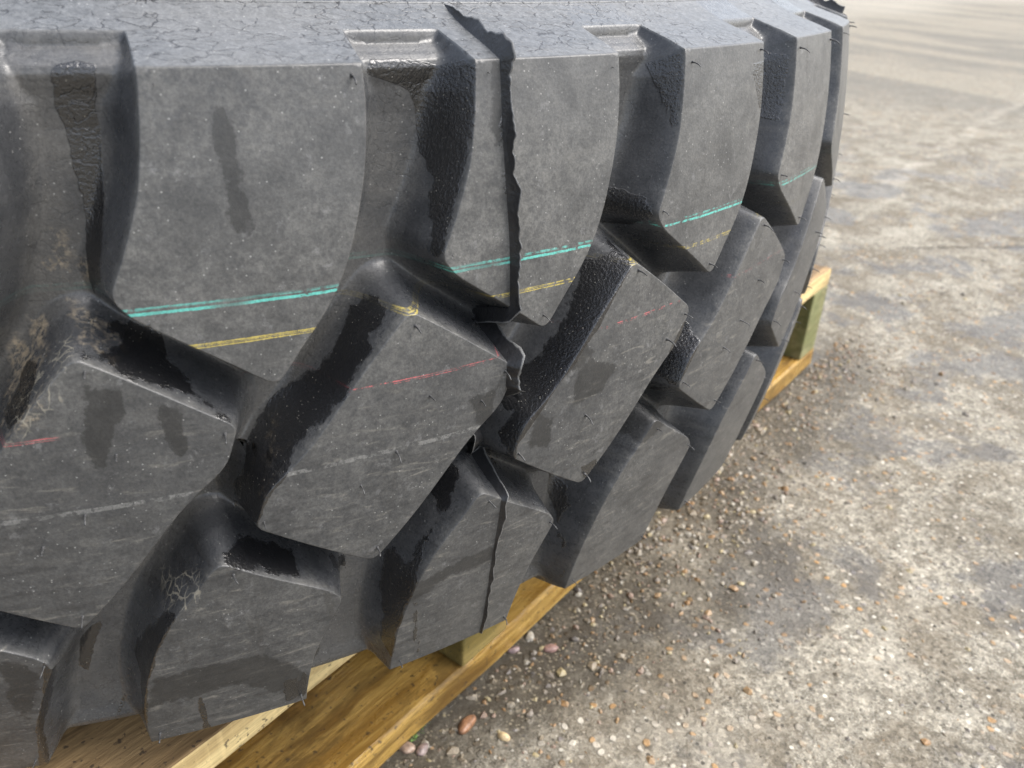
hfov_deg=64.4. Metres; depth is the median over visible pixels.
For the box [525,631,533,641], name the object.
pebble
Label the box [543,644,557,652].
pebble
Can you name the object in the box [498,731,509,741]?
pebble
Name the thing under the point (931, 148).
ground
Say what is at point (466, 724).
pebble
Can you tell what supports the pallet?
on the ground
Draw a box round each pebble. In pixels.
[399,741,415,753]
[416,743,427,755]
[458,714,475,734]
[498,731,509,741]
[507,646,519,653]
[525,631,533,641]
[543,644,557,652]
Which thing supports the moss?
on the pallet
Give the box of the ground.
[379,0,1023,767]
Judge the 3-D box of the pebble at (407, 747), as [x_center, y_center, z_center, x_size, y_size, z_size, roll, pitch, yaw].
[-0.077,0.268,0.598,0.012,0.006,0.010,-9,30,-21]
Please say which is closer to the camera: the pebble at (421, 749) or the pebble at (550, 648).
the pebble at (421, 749)
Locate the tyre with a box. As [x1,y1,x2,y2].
[0,0,856,767]
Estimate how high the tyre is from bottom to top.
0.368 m
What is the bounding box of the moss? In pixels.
[409,723,429,741]
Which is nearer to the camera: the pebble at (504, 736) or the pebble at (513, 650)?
the pebble at (504, 736)
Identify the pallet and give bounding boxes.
[29,264,830,767]

